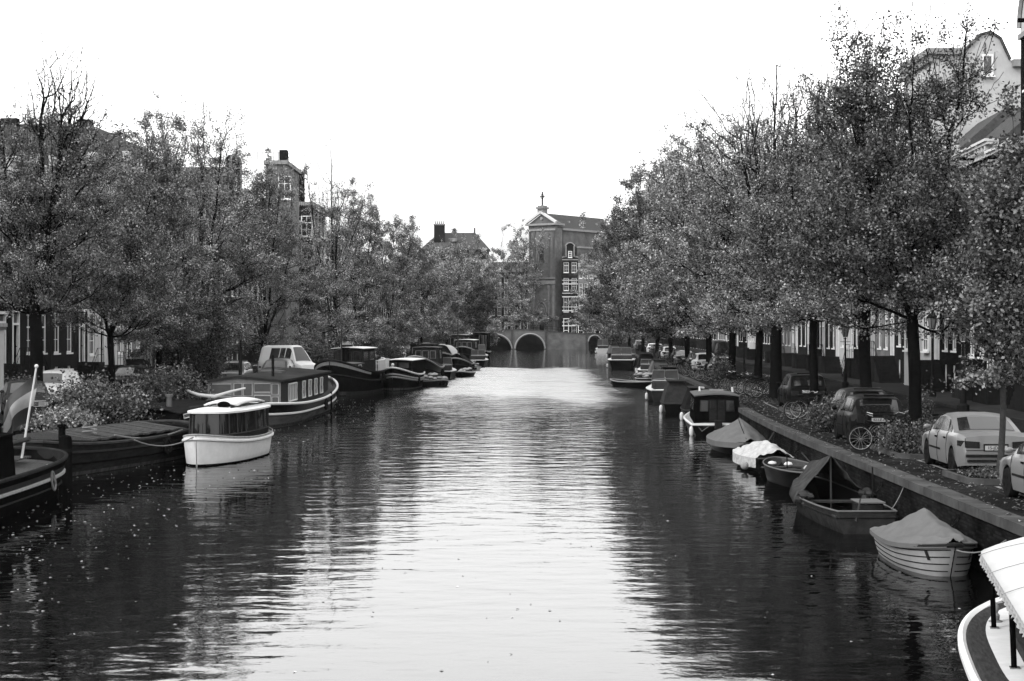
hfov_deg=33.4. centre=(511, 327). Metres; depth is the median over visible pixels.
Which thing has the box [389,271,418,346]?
canal house
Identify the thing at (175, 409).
barge
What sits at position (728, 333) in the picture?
canal house
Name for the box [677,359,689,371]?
bicycle
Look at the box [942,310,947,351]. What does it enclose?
window
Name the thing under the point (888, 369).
canal house
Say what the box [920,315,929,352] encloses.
window
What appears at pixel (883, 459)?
fallen leaves
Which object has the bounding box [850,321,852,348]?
window
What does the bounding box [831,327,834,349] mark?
window
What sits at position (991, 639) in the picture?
canopy boat
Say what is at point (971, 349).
window
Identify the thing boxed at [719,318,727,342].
canal house
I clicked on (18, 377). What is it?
shrub
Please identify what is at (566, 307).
window
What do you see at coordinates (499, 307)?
window
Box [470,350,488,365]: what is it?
cabin cruiser
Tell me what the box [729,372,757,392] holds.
bicycle
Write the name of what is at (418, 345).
barge
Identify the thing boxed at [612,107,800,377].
elm tree
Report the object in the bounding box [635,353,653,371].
covered boat
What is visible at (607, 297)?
elm tree
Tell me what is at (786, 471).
dinghy
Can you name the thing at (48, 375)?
parked car
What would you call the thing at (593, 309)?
elm tree
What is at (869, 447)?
gutter strip
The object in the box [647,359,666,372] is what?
covered boat
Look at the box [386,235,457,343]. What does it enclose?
elm tree
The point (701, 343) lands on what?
canal house
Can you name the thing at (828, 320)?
window
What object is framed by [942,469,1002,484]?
tree planter
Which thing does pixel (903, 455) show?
tree planter
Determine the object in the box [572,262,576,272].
window
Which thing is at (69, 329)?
window
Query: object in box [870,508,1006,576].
rowing boat
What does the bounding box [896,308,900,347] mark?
window
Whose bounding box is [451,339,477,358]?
barge
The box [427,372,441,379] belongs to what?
dinghy
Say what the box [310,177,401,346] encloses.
elm tree
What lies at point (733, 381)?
bicycle
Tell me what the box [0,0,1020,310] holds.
sky
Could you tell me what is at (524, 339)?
arched bridge
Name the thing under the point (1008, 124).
canal house
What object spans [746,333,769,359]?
canal house
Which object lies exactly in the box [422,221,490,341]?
hipped house
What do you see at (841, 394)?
parked car
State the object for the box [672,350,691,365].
parked car
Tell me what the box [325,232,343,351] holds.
canal house
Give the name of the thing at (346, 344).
canal house
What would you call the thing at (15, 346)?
door
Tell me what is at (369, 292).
canal house
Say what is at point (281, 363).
parked car
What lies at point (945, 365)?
window
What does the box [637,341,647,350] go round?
parked car
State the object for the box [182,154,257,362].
canal house
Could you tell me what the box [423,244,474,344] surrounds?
elm tree
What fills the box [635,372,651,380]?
dinghy
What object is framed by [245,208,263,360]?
canal house
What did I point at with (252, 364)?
pavement
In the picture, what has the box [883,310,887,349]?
window
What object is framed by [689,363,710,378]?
bicycle
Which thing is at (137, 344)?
window
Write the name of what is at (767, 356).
canal house
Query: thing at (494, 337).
shrub
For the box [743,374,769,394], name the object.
bicycle
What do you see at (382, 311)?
canal house
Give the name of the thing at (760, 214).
elm tree
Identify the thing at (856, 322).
window
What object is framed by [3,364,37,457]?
flag
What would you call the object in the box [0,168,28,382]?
canal house
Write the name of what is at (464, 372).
dinghy
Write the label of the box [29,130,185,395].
elm tree
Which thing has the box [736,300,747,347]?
canal house
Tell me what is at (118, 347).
window
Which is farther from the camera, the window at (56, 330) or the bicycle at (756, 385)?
the window at (56, 330)
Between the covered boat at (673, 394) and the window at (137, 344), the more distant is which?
the window at (137, 344)
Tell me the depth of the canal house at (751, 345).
194.01 m
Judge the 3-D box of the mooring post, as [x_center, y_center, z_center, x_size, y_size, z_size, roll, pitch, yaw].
[-13.340,4.450,51.000,0.430,2.500,0.430,0,0,0]
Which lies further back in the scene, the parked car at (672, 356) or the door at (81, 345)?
the parked car at (672, 356)
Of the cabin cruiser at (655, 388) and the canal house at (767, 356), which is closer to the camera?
the cabin cruiser at (655, 388)
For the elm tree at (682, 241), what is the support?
on the ground
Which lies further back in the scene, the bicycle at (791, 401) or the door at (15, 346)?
the door at (15, 346)
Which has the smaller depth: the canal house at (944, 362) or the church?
the canal house at (944, 362)
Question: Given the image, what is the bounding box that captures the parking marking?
[763,402,1023,495]
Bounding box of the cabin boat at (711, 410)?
[683,386,739,435]
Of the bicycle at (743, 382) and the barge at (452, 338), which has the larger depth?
the barge at (452, 338)
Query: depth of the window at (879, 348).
112.22 m
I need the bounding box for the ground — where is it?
[0,336,1023,516]
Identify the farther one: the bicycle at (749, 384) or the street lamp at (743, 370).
the street lamp at (743, 370)
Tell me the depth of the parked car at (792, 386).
73.17 m
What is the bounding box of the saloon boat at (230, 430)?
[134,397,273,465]
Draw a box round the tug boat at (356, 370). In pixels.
[313,329,389,395]
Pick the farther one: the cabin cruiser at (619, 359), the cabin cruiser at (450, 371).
the cabin cruiser at (619, 359)
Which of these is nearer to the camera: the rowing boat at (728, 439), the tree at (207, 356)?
the rowing boat at (728, 439)
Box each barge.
[0,419,188,476]
[0,432,67,518]
[114,394,216,423]
[384,358,424,390]
[405,343,438,357]
[406,346,444,375]
[439,344,459,356]
[445,334,470,353]
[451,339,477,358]
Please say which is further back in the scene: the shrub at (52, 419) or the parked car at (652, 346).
the parked car at (652, 346)
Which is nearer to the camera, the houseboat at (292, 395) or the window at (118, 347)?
the houseboat at (292, 395)
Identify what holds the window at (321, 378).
in the houseboat at (292, 395)
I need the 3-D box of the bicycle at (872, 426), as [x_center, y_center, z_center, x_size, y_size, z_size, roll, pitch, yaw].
[11.127,2.966,49.668,1.809,1.088,0.583,0,-8,-20]
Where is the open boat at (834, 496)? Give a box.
[789,456,903,533]
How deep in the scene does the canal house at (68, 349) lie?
110.91 m
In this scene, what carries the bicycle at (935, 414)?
on the ground
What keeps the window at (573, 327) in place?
in the house at (569, 266)
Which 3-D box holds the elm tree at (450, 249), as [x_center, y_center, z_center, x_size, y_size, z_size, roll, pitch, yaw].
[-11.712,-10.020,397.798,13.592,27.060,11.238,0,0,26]
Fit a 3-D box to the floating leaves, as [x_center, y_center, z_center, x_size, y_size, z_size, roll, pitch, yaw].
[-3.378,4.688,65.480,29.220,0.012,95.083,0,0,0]
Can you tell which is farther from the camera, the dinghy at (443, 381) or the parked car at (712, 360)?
the dinghy at (443, 381)
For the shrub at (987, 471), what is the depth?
39.22 m
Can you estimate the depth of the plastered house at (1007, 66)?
94.60 m
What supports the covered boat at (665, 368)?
on the water
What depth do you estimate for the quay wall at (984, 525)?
39.72 m
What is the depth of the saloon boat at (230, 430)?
59.36 m
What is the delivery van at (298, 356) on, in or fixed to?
on the ground
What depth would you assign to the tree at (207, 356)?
100.47 m
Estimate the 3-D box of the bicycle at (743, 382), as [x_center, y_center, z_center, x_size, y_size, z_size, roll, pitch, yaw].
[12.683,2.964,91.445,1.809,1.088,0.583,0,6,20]
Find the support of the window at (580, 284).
in the house at (582, 283)
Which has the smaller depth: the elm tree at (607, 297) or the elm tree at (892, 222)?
the elm tree at (892, 222)
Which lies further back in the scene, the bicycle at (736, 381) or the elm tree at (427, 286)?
the elm tree at (427, 286)
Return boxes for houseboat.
[184,347,339,427]
[469,332,490,356]
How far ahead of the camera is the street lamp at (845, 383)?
98.94 m
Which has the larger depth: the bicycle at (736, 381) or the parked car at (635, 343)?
the parked car at (635, 343)
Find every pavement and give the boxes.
[82,343,436,385]
[648,343,1023,422]
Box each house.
[0,118,104,379]
[0,136,54,370]
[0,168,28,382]
[20,123,127,375]
[77,119,154,372]
[110,132,181,370]
[171,160,224,366]
[177,178,208,343]
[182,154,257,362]
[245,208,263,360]
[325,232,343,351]
[338,236,353,346]
[354,258,374,346]
[366,269,375,342]
[375,266,401,345]
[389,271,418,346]
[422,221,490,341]
[460,254,489,313]
[490,262,527,328]
[562,242,577,332]
[578,250,593,332]
[594,268,612,332]
[659,272,696,348]
[697,279,718,349]
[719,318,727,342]
[728,262,736,345]
[736,260,756,357]
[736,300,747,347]
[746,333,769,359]
[764,203,786,362]
[781,153,817,366]
[782,218,794,352]
[792,318,821,368]
[805,317,835,370]
[818,297,853,373]
[842,315,869,377]
[851,137,889,378]
[870,103,903,383]
[898,30,1020,384]
[920,108,1020,392]
[950,112,1020,399]
[972,135,1020,404]
[1007,0,1023,411]
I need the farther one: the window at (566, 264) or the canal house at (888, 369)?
the window at (566, 264)
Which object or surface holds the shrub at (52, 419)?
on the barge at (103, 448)
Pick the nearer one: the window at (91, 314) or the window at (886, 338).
the window at (886, 338)
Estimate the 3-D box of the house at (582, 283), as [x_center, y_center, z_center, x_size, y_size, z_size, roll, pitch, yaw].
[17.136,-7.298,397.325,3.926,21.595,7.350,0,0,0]
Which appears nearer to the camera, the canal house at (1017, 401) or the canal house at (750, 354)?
the canal house at (1017, 401)
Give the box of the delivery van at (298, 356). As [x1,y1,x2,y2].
[258,345,314,371]
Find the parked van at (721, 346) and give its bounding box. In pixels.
[712,340,728,355]
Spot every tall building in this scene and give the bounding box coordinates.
[252,150,300,344]
[299,169,335,355]
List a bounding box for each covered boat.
[606,344,618,355]
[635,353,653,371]
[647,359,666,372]
[659,379,687,411]
[660,366,676,376]
[680,386,711,419]
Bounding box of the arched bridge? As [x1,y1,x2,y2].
[490,324,602,348]
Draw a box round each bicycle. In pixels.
[668,357,688,370]
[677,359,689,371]
[681,361,704,375]
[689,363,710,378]
[694,364,712,379]
[701,367,712,380]
[719,371,750,390]
[723,371,750,389]
[726,372,756,391]
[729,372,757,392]
[732,373,764,392]
[736,373,769,393]
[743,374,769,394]
[745,375,769,395]
[750,376,768,397]
[784,391,824,419]
[790,390,823,417]
[848,412,905,450]
[867,411,907,445]
[930,413,939,426]
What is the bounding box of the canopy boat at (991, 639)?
[958,537,1023,680]
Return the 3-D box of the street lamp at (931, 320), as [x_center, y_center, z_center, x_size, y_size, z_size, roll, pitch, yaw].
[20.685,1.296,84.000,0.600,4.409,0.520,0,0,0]
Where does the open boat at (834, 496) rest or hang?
on the water
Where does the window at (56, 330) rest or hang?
in the canal house at (68, 349)
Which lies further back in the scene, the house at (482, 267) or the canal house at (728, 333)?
the house at (482, 267)
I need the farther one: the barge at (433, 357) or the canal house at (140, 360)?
the barge at (433, 357)
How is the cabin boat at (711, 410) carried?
on the water
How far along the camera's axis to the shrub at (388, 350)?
159.34 m
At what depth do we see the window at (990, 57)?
94.49 m
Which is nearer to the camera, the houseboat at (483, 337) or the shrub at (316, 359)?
the shrub at (316, 359)
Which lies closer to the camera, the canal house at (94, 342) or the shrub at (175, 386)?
the shrub at (175, 386)
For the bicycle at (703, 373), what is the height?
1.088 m
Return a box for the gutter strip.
[667,364,1023,501]
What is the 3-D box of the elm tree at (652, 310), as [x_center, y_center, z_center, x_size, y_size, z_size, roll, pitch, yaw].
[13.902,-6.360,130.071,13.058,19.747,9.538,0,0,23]
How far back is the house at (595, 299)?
394.08 m
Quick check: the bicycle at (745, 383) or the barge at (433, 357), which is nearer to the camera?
the bicycle at (745, 383)
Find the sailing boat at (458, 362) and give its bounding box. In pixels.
[451,321,474,370]
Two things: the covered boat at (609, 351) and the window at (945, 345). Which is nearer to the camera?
the window at (945, 345)
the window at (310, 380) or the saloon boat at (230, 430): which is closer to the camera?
the saloon boat at (230, 430)
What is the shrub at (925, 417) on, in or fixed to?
in the tree planter at (903, 455)
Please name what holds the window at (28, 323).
in the canal house at (18, 330)
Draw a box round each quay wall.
[2,352,445,434]
[608,345,1023,573]
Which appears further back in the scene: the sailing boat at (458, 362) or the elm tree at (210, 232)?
the sailing boat at (458, 362)
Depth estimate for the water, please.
34.06 m
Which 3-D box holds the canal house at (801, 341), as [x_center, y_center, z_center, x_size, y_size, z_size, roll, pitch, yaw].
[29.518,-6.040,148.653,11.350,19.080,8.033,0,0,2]
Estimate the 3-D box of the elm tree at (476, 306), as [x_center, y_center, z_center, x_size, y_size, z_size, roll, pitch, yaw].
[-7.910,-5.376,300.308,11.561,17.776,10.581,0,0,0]
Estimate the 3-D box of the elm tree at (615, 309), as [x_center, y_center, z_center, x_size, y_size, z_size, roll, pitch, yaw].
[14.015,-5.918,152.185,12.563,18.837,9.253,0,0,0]
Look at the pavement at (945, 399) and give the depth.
89.30 m
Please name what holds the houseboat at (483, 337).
on the water
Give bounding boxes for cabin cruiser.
[443,357,456,378]
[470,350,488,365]
[478,344,487,357]
[595,339,608,352]
[606,347,634,367]
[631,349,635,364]
[636,359,651,372]
[645,370,678,401]
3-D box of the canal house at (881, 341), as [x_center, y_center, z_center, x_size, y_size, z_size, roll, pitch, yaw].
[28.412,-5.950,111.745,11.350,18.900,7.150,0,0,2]
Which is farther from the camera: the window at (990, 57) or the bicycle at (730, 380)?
the bicycle at (730, 380)
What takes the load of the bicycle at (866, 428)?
on the ground
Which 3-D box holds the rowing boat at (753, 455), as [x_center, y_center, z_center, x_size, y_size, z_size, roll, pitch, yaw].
[8.390,4.436,57.965,1.799,1.529,5.071,0,0,0]
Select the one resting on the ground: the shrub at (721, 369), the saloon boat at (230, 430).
the shrub at (721, 369)
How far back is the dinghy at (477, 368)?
188.03 m
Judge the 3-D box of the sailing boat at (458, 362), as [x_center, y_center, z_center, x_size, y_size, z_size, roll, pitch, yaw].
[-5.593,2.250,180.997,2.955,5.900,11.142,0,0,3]
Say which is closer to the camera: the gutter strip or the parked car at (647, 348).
the gutter strip
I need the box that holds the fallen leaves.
[733,390,1023,520]
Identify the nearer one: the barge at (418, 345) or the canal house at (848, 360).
the canal house at (848, 360)
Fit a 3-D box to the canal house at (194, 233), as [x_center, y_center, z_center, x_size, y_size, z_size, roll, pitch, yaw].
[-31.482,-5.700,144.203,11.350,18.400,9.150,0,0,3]
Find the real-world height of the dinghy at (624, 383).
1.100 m
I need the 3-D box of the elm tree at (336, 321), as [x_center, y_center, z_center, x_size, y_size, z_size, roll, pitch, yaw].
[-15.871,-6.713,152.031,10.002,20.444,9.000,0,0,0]
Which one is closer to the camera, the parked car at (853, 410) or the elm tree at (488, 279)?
the parked car at (853, 410)
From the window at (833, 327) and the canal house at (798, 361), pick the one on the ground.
the canal house at (798, 361)
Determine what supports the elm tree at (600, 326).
on the ground
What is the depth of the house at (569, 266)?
396.00 m
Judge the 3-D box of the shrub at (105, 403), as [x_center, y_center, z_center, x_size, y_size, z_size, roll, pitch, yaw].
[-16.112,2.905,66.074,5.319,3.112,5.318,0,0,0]
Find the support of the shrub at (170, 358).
on the ground
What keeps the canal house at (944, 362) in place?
on the ground
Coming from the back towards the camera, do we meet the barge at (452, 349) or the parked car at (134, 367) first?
the barge at (452, 349)
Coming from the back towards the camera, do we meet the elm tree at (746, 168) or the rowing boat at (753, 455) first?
the elm tree at (746, 168)
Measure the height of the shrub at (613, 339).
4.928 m
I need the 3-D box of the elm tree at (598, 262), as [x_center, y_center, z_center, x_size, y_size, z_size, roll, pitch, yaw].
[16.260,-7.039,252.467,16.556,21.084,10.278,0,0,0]
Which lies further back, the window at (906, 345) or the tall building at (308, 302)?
the tall building at (308, 302)
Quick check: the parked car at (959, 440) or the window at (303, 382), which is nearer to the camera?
the parked car at (959, 440)
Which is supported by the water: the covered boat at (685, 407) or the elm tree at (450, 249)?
the covered boat at (685, 407)
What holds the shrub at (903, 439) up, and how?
in the tree planter at (903, 455)
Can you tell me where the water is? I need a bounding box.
[0,349,1007,680]
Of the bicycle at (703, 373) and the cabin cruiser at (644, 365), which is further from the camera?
the cabin cruiser at (644, 365)
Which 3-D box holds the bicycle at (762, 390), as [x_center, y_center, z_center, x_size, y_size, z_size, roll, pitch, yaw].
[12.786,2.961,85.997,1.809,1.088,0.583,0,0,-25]
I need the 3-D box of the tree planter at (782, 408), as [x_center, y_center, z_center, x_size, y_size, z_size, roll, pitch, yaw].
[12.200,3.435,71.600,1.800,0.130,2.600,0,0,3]
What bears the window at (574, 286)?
in the house at (569, 266)
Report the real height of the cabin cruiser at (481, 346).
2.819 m
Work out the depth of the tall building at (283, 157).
176.50 m
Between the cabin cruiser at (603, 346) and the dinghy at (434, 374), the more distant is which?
the cabin cruiser at (603, 346)
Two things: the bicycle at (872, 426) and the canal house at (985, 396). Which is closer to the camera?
the bicycle at (872, 426)
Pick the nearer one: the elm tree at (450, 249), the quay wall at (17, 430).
the quay wall at (17, 430)
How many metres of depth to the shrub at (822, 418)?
57.25 m
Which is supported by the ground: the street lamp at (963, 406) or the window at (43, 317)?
the street lamp at (963, 406)
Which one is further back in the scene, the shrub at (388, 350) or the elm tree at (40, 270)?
the shrub at (388, 350)
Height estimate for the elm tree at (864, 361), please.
13.707 m
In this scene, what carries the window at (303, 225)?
in the tall building at (308, 302)
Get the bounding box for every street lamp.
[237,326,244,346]
[740,329,747,374]
[840,325,850,387]
[926,312,936,396]
[956,324,969,411]
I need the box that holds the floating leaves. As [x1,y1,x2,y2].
[0,401,960,674]
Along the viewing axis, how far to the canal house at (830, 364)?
127.30 m
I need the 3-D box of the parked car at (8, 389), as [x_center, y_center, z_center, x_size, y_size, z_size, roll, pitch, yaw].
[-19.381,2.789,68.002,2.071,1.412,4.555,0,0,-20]
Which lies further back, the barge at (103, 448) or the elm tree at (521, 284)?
the elm tree at (521, 284)
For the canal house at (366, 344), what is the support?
on the ground
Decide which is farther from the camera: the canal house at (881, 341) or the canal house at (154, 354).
the canal house at (154, 354)
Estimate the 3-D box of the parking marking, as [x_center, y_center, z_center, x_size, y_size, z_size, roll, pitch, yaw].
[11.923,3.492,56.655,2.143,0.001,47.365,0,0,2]
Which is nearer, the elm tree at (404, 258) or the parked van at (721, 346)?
the parked van at (721, 346)
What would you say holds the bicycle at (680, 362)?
on the ground
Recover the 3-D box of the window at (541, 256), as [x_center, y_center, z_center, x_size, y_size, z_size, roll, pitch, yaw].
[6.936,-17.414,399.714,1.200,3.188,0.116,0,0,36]
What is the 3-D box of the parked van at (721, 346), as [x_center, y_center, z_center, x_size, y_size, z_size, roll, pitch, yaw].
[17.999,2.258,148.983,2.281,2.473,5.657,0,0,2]
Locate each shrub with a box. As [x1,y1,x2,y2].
[4,370,48,391]
[20,399,108,432]
[32,363,164,424]
[124,354,213,405]
[146,324,193,378]
[308,337,339,363]
[372,334,409,359]
[489,331,500,344]
[597,325,627,344]
[710,349,736,388]
[798,391,840,431]
[863,413,935,454]
[904,370,936,423]
[957,464,998,478]
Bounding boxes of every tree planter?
[779,407,808,412]
[870,444,923,458]
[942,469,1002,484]
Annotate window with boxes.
[26,314,29,354]
[42,314,47,354]
[54,313,60,354]
[66,314,72,353]
[89,313,95,356]
[117,324,122,354]
[136,329,139,348]
[277,176,290,199]
[288,382,297,401]
[301,216,311,236]
[302,380,305,398]
[308,379,311,396]
[314,378,317,394]
[320,377,322,393]
[498,304,500,315]
[539,247,543,259]
[564,262,568,272]
[564,278,568,290]
[564,297,568,311]
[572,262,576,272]
[572,278,576,290]
[572,319,576,332]
[579,283,581,294]
[827,320,829,348]
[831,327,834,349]
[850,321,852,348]
[854,322,857,348]
[877,314,880,349]
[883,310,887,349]
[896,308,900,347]
[902,326,907,351]
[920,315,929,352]
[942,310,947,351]
[945,365,946,385]
[950,310,955,352]
[968,326,974,358]
[981,54,995,76]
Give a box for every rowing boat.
[706,418,765,453]
[733,432,795,472]
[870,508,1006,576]
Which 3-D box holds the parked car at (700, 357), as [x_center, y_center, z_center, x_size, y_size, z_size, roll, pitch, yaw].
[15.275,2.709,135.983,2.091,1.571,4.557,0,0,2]
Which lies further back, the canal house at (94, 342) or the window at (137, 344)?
the window at (137, 344)
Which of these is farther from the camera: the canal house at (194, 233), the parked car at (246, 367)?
the canal house at (194, 233)
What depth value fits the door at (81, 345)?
113.48 m
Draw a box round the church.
[525,192,626,341]
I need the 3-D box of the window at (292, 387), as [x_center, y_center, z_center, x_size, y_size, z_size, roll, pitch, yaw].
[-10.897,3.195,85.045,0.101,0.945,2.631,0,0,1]
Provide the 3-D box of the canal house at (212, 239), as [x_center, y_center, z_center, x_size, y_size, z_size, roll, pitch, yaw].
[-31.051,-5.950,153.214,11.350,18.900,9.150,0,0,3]
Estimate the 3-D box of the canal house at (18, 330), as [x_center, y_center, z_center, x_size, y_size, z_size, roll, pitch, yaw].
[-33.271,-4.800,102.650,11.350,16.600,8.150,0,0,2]
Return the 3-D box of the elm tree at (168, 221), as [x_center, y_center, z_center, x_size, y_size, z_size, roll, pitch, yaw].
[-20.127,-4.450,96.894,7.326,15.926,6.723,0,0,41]
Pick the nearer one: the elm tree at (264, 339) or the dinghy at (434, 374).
the elm tree at (264, 339)
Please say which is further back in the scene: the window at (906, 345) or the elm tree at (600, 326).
the elm tree at (600, 326)
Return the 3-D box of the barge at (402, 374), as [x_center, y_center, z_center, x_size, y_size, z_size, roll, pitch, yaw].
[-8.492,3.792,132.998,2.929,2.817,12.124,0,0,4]
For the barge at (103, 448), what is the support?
on the water
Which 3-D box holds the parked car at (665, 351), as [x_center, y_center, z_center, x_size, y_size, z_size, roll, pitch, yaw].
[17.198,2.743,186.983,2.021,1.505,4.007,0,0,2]
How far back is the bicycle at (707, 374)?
111.76 m
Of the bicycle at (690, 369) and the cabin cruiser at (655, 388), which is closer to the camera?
the cabin cruiser at (655, 388)
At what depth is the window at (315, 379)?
93.17 m
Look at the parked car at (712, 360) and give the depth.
119.64 m
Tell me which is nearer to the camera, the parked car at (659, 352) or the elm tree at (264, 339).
the elm tree at (264, 339)
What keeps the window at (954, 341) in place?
in the canal house at (944, 362)
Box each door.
[14,325,16,363]
[80,327,82,360]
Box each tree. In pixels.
[0,25,141,381]
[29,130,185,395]
[94,110,233,375]
[133,86,289,383]
[180,271,238,387]
[210,146,328,357]
[278,138,388,352]
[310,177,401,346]
[360,214,437,344]
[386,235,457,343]
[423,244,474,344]
[434,228,494,317]
[442,246,497,342]
[464,248,505,335]
[486,218,561,328]
[566,210,661,351]
[566,230,641,346]
[577,203,665,355]
[593,170,693,361]
[602,157,728,363]
[604,118,744,373]
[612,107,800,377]
[643,96,808,391]
[663,54,840,398]
[721,46,896,406]
[767,0,1020,430]
[773,46,951,387]
[925,81,1023,475]
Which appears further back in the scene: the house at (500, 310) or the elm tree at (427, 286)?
the house at (500, 310)
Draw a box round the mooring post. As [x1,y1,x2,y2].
[59,435,72,485]
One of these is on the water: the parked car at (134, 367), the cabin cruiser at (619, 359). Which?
the cabin cruiser at (619, 359)
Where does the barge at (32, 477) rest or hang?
on the water
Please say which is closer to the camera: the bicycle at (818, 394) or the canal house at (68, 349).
the bicycle at (818, 394)
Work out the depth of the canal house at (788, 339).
157.50 m
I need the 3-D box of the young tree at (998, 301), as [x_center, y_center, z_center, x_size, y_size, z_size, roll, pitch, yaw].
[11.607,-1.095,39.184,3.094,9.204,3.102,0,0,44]
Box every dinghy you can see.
[422,374,448,386]
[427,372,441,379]
[455,367,475,376]
[472,363,481,370]
[610,378,651,386]
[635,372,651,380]
[761,453,819,487]
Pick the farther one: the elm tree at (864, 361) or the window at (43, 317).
the window at (43, 317)
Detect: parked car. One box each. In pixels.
[0,380,53,413]
[43,369,82,401]
[107,364,149,391]
[215,360,252,378]
[259,358,294,369]
[633,340,641,349]
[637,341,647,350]
[645,343,655,352]
[648,344,661,353]
[657,345,667,358]
[659,346,675,358]
[669,349,684,363]
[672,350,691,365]
[684,352,699,369]
[690,352,714,370]
[706,356,728,377]
[776,373,827,406]
[825,387,886,407]
[832,394,906,443]
[922,412,1023,468]
[999,442,1023,496]
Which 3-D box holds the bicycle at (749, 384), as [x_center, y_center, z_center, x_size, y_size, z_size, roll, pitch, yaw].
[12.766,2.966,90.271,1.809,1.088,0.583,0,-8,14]
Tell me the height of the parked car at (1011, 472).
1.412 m
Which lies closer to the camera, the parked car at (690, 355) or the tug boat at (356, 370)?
the tug boat at (356, 370)
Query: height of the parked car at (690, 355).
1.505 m
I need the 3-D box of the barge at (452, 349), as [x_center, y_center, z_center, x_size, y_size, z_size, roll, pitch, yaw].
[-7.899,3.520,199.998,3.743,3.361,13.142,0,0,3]
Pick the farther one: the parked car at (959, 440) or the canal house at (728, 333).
the canal house at (728, 333)
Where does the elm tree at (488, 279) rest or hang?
on the ground
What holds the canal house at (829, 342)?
on the ground
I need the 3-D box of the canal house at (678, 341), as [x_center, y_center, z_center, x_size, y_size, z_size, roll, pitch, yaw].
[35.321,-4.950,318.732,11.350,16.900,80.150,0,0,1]
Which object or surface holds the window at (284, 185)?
in the tall building at (283, 157)

